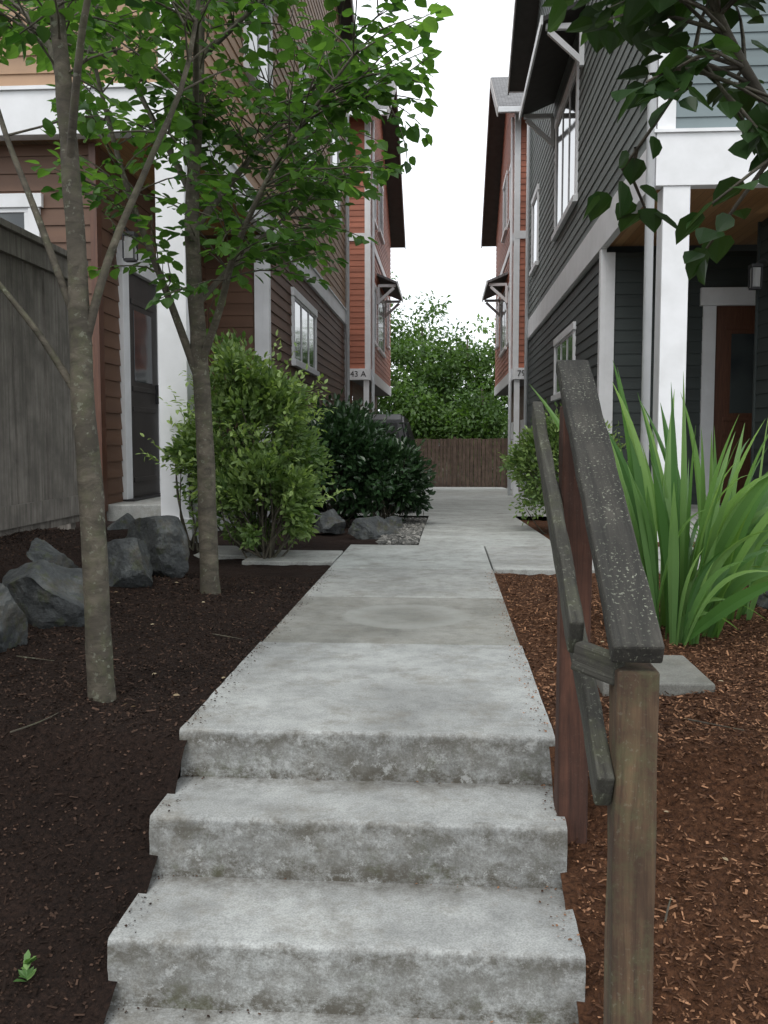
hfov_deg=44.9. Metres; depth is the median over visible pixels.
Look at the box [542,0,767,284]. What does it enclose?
young tree
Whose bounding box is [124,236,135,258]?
lantern glass
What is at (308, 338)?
mullion
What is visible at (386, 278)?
awning roof
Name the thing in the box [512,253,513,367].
corner board
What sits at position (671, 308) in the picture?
porch post
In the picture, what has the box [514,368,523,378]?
number plate
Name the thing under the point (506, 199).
window trim
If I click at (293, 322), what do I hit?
window trim
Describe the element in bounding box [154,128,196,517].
porch post
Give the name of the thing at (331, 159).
window trim
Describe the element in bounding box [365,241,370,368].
corner board
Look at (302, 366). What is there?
window sill
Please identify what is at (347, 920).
concrete steps
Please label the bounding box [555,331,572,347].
sash
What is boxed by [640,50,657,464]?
downspout
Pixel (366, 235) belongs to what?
band
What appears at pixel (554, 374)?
window trim
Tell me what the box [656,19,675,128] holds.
corner board
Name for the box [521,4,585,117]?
awning soffit
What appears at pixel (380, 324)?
mullion
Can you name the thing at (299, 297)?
window head
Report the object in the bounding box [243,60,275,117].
window sill
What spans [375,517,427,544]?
gravel
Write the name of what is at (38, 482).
wood fence
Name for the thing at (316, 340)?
window trim
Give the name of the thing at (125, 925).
spilled mulch
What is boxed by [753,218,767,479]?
porch wing
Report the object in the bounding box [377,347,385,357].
window sill
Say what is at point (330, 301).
band side
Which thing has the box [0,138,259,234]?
porch soffit
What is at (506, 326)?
window trim
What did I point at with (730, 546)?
sword leaf plant
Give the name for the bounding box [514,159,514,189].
corner board
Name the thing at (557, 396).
window sill
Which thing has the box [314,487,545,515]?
driveway
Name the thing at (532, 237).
sash
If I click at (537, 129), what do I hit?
bracket
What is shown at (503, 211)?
sash
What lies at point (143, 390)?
door rail
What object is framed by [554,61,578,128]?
window head
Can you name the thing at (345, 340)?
corner board
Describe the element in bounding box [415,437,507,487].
wood fence
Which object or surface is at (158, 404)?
door trim
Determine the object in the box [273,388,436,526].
camellia shrub
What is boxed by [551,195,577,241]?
window sill
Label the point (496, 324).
window trim
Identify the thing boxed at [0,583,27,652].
boulder
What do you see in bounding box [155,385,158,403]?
door handle
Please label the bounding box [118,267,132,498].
door trim
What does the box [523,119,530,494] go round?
downspout
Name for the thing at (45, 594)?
boulder
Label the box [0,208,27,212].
sash
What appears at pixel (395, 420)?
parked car
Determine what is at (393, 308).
bracket
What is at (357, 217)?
wall
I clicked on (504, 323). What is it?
mullion
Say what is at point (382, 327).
window glass
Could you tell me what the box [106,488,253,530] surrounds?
porch slab
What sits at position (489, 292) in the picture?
awning soffit
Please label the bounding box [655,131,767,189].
band beam
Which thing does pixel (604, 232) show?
band side
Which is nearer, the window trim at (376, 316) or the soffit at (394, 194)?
the window trim at (376, 316)
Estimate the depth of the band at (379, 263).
27.94 m
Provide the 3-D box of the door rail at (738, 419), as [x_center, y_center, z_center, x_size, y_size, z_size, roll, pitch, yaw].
[4.658,-1.183,11.837,0.680,0.050,0.012,0,4,4]
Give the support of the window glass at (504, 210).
attached to the wall at (501, 250)
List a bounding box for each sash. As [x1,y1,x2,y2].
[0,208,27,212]
[24,212,27,230]
[268,6,270,97]
[295,298,314,318]
[314,319,315,368]
[375,292,375,340]
[382,193,382,234]
[503,191,503,231]
[508,296,508,338]
[532,209,532,265]
[555,128,557,227]
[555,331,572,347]
[555,348,555,392]
[557,72,575,127]
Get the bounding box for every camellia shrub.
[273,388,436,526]
[351,403,378,413]
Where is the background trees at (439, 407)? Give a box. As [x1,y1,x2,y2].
[352,271,507,485]
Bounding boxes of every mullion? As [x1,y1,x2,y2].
[301,306,301,360]
[308,313,308,364]
[380,302,380,347]
[504,302,504,345]
[561,111,563,216]
[568,92,569,202]
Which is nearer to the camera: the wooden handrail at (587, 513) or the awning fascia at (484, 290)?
the wooden handrail at (587, 513)
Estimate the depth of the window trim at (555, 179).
16.73 m
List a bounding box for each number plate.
[350,369,368,379]
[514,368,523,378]
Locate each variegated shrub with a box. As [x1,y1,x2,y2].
[135,328,352,558]
[498,399,627,533]
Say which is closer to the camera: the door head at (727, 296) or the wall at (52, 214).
the wall at (52, 214)
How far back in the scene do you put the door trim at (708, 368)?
11.81 m
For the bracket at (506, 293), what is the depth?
27.09 m
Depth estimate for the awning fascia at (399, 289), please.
28.63 m
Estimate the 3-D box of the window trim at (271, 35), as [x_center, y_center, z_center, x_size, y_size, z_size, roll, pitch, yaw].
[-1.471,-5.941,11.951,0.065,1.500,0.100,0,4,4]
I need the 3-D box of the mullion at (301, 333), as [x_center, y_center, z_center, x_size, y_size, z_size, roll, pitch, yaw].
[-1.307,-2.824,14.762,0.012,0.870,0.050,0,4,4]
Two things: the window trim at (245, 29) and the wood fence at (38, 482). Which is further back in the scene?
the window trim at (245, 29)
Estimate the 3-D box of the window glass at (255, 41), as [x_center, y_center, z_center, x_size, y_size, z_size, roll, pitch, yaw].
[-1.533,-5.883,11.206,0.039,1.500,1.400,0,4,4]
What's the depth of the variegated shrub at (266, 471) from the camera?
7.50 m
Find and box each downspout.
[345,113,349,405]
[371,120,374,411]
[507,117,513,494]
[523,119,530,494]
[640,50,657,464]
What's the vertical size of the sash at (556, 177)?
1.820 m
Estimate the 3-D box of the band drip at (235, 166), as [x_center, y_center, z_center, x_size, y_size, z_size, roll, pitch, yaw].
[-1.296,-4.041,14.550,0.070,0.030,13.400,0,4,4]
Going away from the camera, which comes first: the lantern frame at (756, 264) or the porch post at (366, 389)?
the lantern frame at (756, 264)
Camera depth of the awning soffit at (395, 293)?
28.95 m
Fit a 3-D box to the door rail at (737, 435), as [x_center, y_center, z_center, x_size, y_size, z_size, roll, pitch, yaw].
[4.658,-0.983,11.853,0.680,0.050,0.012,0,4,4]
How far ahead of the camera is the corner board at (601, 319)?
11.87 m
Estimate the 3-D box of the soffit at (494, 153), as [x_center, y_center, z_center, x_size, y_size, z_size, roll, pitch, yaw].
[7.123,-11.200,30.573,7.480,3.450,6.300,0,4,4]
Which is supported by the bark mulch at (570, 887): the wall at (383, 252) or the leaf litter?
the leaf litter
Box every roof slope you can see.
[358,81,394,108]
[482,96,490,240]
[491,77,522,106]
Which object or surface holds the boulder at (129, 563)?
on the ground at (540, 518)
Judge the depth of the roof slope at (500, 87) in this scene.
24.97 m
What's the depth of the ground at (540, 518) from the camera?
14.50 m
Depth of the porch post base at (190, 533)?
7.99 m
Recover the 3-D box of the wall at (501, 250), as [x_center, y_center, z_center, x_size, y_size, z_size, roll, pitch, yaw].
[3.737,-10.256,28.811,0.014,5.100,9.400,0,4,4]
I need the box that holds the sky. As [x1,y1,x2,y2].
[352,0,514,412]
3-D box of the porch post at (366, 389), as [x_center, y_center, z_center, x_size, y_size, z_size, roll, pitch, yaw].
[-0.472,-1.820,25.111,0.140,3.450,0.140,0,4,4]
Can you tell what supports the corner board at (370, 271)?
attached to the wall at (382, 368)
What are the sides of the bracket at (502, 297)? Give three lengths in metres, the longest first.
0.623 x 0.080 x 0.070 m
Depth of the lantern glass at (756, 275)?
9.81 m
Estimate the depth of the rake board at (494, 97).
25.10 m
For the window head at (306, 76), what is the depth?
14.70 m
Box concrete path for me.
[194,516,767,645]
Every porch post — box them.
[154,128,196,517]
[364,380,368,409]
[513,379,519,495]
[651,186,690,541]
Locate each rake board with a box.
[350,0,355,36]
[387,84,396,118]
[396,89,405,248]
[481,88,490,247]
[490,78,497,116]
[508,0,516,94]
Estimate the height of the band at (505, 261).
0.200 m
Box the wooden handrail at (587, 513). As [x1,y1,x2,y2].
[532,360,664,1023]
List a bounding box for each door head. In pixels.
[116,240,156,285]
[700,287,755,305]
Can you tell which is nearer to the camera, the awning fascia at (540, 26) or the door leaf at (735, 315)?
the door leaf at (735, 315)
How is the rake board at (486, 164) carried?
attached to the roof slope at (486, 167)
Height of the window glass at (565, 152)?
1.900 m
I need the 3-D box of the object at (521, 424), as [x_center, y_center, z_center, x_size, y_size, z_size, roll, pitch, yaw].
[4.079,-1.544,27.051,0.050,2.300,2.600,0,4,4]
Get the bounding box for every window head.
[0,193,42,207]
[291,287,317,316]
[298,62,309,87]
[503,170,507,189]
[531,184,539,205]
[553,321,576,346]
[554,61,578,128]
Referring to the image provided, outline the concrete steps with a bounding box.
[104,642,585,1023]
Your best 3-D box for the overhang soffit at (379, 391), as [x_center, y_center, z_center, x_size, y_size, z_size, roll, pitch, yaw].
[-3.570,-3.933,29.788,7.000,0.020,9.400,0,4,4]
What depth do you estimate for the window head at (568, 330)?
15.33 m
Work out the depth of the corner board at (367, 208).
24.50 m
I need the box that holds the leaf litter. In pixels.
[20,580,764,860]
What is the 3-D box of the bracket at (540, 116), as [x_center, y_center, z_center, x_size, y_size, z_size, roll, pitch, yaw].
[2.861,-7.322,17.215,0.540,0.080,0.070,0,4,4]
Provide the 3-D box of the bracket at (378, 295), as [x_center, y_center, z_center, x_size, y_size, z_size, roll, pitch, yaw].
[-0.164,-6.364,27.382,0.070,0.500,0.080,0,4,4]
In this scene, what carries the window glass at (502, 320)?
attached to the wall at (501, 367)
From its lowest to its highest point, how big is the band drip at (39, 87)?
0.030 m
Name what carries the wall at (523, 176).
on the band at (520, 234)
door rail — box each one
[130,298,153,312]
[132,386,155,393]
[133,406,155,412]
[134,475,156,481]
[722,433,750,436]
[723,417,751,420]
[725,326,754,329]
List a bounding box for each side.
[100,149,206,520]
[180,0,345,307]
[201,140,345,324]
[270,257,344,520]
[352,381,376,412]
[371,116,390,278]
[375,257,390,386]
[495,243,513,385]
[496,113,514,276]
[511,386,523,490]
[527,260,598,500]
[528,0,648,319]
[528,150,645,339]
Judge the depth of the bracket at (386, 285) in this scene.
27.31 m
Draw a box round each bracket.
[377,287,379,304]
[378,284,395,286]
[380,287,394,301]
[385,300,400,302]
[386,303,399,316]
[484,299,500,301]
[485,302,498,315]
[489,283,506,285]
[490,286,504,301]
[505,286,507,302]
[524,113,553,119]
[525,118,549,144]
[545,23,570,30]
[547,31,579,63]
[550,118,554,147]
[579,32,584,66]
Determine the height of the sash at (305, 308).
0.040 m
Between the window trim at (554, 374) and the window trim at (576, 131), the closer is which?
the window trim at (576, 131)
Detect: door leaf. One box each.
[129,274,159,497]
[713,306,754,502]
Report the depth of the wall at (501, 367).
28.97 m
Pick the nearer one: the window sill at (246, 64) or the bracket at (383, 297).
the window sill at (246, 64)
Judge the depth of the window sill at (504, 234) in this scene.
28.10 m
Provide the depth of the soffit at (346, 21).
19.60 m
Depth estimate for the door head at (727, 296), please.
11.70 m
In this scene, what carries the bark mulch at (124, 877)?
on the ground at (540, 518)
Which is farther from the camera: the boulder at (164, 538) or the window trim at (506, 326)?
the window trim at (506, 326)
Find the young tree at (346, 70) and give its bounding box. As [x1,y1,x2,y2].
[2,0,453,594]
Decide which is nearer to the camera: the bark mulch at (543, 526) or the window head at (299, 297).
the bark mulch at (543, 526)
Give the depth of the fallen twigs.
3.10 m
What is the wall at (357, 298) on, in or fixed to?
on the band
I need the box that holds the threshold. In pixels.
[123,493,160,501]
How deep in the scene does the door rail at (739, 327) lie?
11.75 m
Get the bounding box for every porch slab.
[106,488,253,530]
[690,505,720,540]
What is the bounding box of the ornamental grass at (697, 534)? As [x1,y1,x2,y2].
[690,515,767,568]
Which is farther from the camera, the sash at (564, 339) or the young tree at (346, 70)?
the sash at (564, 339)
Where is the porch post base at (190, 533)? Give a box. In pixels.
[179,516,198,542]
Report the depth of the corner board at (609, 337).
11.86 m
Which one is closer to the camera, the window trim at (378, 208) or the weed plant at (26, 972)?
the weed plant at (26, 972)
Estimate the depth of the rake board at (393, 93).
25.74 m
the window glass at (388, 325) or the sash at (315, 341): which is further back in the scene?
the window glass at (388, 325)
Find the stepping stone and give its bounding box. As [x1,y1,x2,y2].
[596,655,714,695]
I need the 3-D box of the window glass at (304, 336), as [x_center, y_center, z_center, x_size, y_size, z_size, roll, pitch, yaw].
[-1.308,-2.853,15.145,0.039,0.950,2.300,0,4,4]
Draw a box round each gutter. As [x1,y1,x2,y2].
[349,109,386,116]
[498,106,520,112]
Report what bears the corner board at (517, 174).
attached to the wall at (501, 250)
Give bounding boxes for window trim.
[28,207,40,236]
[243,10,248,56]
[270,7,272,88]
[291,295,294,358]
[315,317,316,369]
[330,129,332,163]
[376,291,376,341]
[377,305,378,346]
[378,183,379,227]
[384,305,384,352]
[386,303,387,344]
[496,303,496,343]
[498,302,498,343]
[500,312,500,351]
[505,303,506,345]
[506,175,507,226]
[509,173,509,216]
[531,205,532,267]
[536,190,539,260]
[553,346,554,394]
[554,126,556,229]
[572,330,575,359]
[574,66,579,194]
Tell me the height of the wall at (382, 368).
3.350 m
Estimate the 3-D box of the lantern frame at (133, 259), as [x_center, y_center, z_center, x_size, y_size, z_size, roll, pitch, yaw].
[-2.391,-2.474,8.562,0.228,0.330,0.120,0,4,4]
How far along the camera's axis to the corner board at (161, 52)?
7.84 m
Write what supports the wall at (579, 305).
on the ground at (540, 518)
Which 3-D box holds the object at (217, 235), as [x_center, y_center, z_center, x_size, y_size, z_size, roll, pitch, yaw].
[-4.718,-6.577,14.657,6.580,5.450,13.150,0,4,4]
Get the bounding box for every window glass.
[0,213,23,228]
[248,3,268,83]
[295,301,314,367]
[333,139,337,208]
[379,301,383,351]
[380,186,381,230]
[388,305,388,344]
[497,304,497,343]
[501,301,505,350]
[504,189,505,227]
[533,198,536,263]
[556,77,575,225]
[556,335,571,392]
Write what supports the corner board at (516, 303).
attached to the wall at (522, 302)
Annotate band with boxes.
[349,233,368,240]
[369,233,385,276]
[369,369,390,395]
[494,368,513,395]
[500,231,514,274]
[515,231,525,238]
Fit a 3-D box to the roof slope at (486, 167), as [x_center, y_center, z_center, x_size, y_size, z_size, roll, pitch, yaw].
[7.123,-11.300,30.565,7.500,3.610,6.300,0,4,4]
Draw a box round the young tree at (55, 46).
[0,0,268,702]
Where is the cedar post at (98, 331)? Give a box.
[88,142,107,511]
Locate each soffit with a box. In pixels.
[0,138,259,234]
[337,0,352,40]
[350,380,388,395]
[377,276,401,300]
[382,93,403,246]
[482,93,504,245]
[483,275,507,299]
[496,379,523,395]
[509,0,538,91]
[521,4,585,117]
[610,188,767,245]
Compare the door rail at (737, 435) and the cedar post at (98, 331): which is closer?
the cedar post at (98, 331)
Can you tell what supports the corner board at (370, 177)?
attached to the wall at (383, 252)
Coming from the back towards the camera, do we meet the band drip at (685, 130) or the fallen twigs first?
the band drip at (685, 130)
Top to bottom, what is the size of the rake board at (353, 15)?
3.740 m
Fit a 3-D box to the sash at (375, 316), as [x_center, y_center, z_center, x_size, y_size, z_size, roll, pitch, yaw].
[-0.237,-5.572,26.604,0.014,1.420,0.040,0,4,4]
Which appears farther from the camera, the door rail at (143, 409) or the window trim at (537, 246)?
the window trim at (537, 246)
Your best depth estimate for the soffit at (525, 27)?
21.20 m
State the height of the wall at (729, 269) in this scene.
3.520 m
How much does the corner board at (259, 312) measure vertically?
3.850 m
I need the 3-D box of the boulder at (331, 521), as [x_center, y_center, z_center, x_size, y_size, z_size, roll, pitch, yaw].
[-0.553,0.101,9.796,0.316,0.268,0.414,-2,5,-25]
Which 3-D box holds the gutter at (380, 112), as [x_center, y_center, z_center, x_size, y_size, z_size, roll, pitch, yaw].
[-3.668,-10.237,24.029,7.500,0.140,0.100,0,4,4]
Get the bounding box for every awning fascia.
[397,281,402,302]
[482,280,487,301]
[519,15,542,120]
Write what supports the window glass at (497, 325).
attached to the wall at (501, 367)
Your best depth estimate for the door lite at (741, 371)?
11.80 m
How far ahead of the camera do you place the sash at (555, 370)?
16.84 m
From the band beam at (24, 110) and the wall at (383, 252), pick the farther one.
the wall at (383, 252)
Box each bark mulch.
[0,519,358,1023]
[355,529,423,544]
[494,573,767,1023]
[521,520,695,546]
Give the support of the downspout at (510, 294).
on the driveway
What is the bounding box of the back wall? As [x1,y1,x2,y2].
[526,335,534,493]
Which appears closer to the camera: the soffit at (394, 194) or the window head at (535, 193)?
the window head at (535, 193)
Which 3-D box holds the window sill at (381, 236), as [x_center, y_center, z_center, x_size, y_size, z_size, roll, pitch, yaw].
[-0.091,-8.432,28.504,0.105,0.090,1.880,0,4,4]
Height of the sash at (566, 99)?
0.040 m
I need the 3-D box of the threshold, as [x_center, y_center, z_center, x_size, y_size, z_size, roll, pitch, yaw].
[-2.422,-0.140,9.579,0.140,0.060,1.290,0,4,4]
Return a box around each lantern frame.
[112,227,137,262]
[748,258,767,289]
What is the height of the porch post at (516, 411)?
3.450 m
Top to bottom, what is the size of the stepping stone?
0.062 m
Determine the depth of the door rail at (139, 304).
9.35 m
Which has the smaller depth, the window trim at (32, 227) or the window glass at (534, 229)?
the window trim at (32, 227)
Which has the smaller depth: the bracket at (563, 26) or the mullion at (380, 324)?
the bracket at (563, 26)
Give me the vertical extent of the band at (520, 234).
0.200 m
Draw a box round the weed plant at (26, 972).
[13,950,36,981]
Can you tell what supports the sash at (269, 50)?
attached to the window glass at (255, 41)
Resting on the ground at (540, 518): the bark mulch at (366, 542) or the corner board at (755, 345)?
the bark mulch at (366, 542)
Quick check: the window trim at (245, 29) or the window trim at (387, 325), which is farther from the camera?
the window trim at (387, 325)
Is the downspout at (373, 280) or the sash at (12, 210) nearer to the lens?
the sash at (12, 210)
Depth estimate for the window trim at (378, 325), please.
27.53 m
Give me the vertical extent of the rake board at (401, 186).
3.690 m
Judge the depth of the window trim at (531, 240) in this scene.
21.34 m
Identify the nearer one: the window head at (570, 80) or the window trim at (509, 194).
the window head at (570, 80)
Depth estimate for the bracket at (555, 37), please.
13.46 m
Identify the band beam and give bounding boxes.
[0,87,182,140]
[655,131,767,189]
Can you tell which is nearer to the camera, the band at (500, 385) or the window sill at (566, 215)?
the window sill at (566, 215)
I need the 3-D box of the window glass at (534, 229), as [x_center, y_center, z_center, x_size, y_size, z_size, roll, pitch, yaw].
[3.388,-6.218,20.703,0.039,1.500,1.200,0,4,4]
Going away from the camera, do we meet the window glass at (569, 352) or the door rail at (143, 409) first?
the door rail at (143, 409)
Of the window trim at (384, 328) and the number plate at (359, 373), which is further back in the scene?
the window trim at (384, 328)
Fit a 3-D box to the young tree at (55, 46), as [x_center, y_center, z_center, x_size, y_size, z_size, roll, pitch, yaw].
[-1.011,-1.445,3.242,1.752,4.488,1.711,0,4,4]
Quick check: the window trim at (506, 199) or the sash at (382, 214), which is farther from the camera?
the sash at (382, 214)
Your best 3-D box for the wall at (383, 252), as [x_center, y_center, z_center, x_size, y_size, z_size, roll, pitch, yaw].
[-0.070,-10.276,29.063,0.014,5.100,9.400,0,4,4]
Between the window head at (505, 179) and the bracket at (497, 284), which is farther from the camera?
the window head at (505, 179)
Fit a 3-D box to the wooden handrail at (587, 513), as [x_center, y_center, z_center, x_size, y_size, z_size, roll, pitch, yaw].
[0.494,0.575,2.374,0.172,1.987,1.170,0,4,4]
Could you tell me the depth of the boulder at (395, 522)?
10.20 m
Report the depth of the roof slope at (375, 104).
24.64 m
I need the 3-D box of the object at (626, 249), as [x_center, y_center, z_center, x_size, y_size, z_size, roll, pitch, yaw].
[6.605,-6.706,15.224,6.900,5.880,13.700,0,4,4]
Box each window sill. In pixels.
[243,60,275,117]
[291,359,319,376]
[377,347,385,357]
[378,228,384,244]
[499,346,506,357]
[501,227,507,242]
[529,261,538,276]
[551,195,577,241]
[551,393,560,400]
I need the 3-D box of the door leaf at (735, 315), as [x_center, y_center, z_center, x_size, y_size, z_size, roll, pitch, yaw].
[4.660,-1.359,11.849,0.920,2.500,0.038,0,4,4]
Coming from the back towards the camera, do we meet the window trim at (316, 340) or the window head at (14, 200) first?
the window trim at (316, 340)
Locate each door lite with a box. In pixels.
[133,310,151,383]
[729,334,753,412]
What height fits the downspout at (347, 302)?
9.300 m
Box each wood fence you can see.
[0,217,87,536]
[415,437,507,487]
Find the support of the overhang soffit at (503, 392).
on the porch post at (516, 411)
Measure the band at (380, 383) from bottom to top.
0.300 m
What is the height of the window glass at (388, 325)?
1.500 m
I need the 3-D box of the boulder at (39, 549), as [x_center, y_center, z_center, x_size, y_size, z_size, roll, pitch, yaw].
[-1.921,0.374,5.310,0.340,0.444,0.380,-1,5,-12]
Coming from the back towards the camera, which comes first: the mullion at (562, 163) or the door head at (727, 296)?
the mullion at (562, 163)
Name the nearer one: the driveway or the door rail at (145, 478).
the door rail at (145, 478)
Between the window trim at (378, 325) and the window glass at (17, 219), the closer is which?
the window glass at (17, 219)
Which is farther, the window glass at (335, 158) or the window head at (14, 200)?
the window glass at (335, 158)
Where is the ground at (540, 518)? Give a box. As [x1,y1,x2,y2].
[178,458,546,778]
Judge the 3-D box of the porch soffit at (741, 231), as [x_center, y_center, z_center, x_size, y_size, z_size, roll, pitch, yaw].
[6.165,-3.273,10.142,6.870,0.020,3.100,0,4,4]
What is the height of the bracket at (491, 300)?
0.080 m
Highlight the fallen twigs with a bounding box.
[9,634,743,922]
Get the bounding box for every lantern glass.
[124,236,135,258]
[750,267,760,286]
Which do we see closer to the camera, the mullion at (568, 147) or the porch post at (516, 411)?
the mullion at (568, 147)
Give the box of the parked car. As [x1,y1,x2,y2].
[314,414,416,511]
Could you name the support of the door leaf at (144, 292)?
on the threshold
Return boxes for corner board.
[157,2,180,70]
[254,235,264,500]
[263,242,271,521]
[344,263,345,400]
[365,121,369,232]
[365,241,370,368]
[370,122,370,232]
[370,241,370,302]
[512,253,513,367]
[513,239,519,367]
[514,113,520,230]
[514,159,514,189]
[597,248,606,417]
[604,252,615,433]
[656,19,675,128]
[750,222,761,482]
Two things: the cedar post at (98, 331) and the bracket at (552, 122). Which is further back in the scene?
the bracket at (552, 122)
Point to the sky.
(443, 193)
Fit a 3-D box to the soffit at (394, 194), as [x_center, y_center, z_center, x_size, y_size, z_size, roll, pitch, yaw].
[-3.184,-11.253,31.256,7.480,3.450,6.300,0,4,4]
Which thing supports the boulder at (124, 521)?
on the ground at (540, 518)
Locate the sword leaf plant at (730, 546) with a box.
[530,362,767,645]
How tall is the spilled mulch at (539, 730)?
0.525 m
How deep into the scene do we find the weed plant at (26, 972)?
2.42 m
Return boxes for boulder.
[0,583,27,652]
[2,559,84,628]
[26,538,77,567]
[107,513,134,529]
[107,537,152,587]
[126,515,188,577]
[313,509,345,533]
[348,516,398,539]
[385,516,402,528]
[756,591,767,608]
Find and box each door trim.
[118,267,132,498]
[156,286,160,492]
[699,306,716,495]
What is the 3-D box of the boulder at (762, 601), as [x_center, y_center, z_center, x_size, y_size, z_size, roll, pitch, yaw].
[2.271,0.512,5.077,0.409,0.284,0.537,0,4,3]
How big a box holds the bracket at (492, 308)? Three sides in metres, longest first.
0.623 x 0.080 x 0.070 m
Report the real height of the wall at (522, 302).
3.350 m
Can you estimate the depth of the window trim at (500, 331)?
29.98 m
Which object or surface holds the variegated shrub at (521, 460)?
on the bark mulch at (543, 526)
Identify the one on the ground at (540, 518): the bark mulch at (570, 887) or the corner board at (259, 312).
the bark mulch at (570, 887)
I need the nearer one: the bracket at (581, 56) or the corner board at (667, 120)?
the corner board at (667, 120)
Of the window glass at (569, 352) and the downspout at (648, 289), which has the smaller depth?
the downspout at (648, 289)
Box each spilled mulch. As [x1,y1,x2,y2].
[104,569,331,1022]
[415,569,581,1023]
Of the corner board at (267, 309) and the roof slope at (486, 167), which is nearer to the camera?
the corner board at (267, 309)
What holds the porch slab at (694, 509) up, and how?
on the ground at (540, 518)
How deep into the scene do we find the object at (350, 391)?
25.33 m
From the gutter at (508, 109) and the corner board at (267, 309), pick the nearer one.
the corner board at (267, 309)
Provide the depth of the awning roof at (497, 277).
27.00 m
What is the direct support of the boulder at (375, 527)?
on the ground at (540, 518)
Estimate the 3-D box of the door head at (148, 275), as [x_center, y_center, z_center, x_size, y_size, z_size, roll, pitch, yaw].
[-2.447,-2.482,9.399,0.090,0.238,1.370,0,4,4]
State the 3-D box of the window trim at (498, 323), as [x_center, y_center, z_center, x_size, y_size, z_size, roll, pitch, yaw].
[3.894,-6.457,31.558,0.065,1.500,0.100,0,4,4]
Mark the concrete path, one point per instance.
(435, 585)
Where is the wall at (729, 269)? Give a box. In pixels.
[612,251,756,504]
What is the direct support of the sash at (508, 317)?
attached to the window
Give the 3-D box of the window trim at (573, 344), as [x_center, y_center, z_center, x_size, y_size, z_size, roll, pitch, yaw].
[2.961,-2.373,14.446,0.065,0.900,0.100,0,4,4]
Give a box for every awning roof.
[377,273,396,283]
[487,272,507,282]
[543,0,578,21]
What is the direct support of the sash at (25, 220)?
attached to the window glass at (17, 219)
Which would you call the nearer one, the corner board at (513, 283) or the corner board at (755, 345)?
the corner board at (755, 345)
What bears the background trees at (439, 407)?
on the ground at (540, 518)
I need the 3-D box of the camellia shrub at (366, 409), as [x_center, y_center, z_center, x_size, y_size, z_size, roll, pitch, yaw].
[-0.717,-1.608,24.255,2.152,2.488,1.405,0,4,4]
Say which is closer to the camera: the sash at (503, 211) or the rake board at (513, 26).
the rake board at (513, 26)
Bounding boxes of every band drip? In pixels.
[0,82,162,90]
[214,137,346,310]
[654,127,740,133]
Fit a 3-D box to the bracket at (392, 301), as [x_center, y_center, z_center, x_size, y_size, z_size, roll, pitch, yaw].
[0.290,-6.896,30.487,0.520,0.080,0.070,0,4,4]

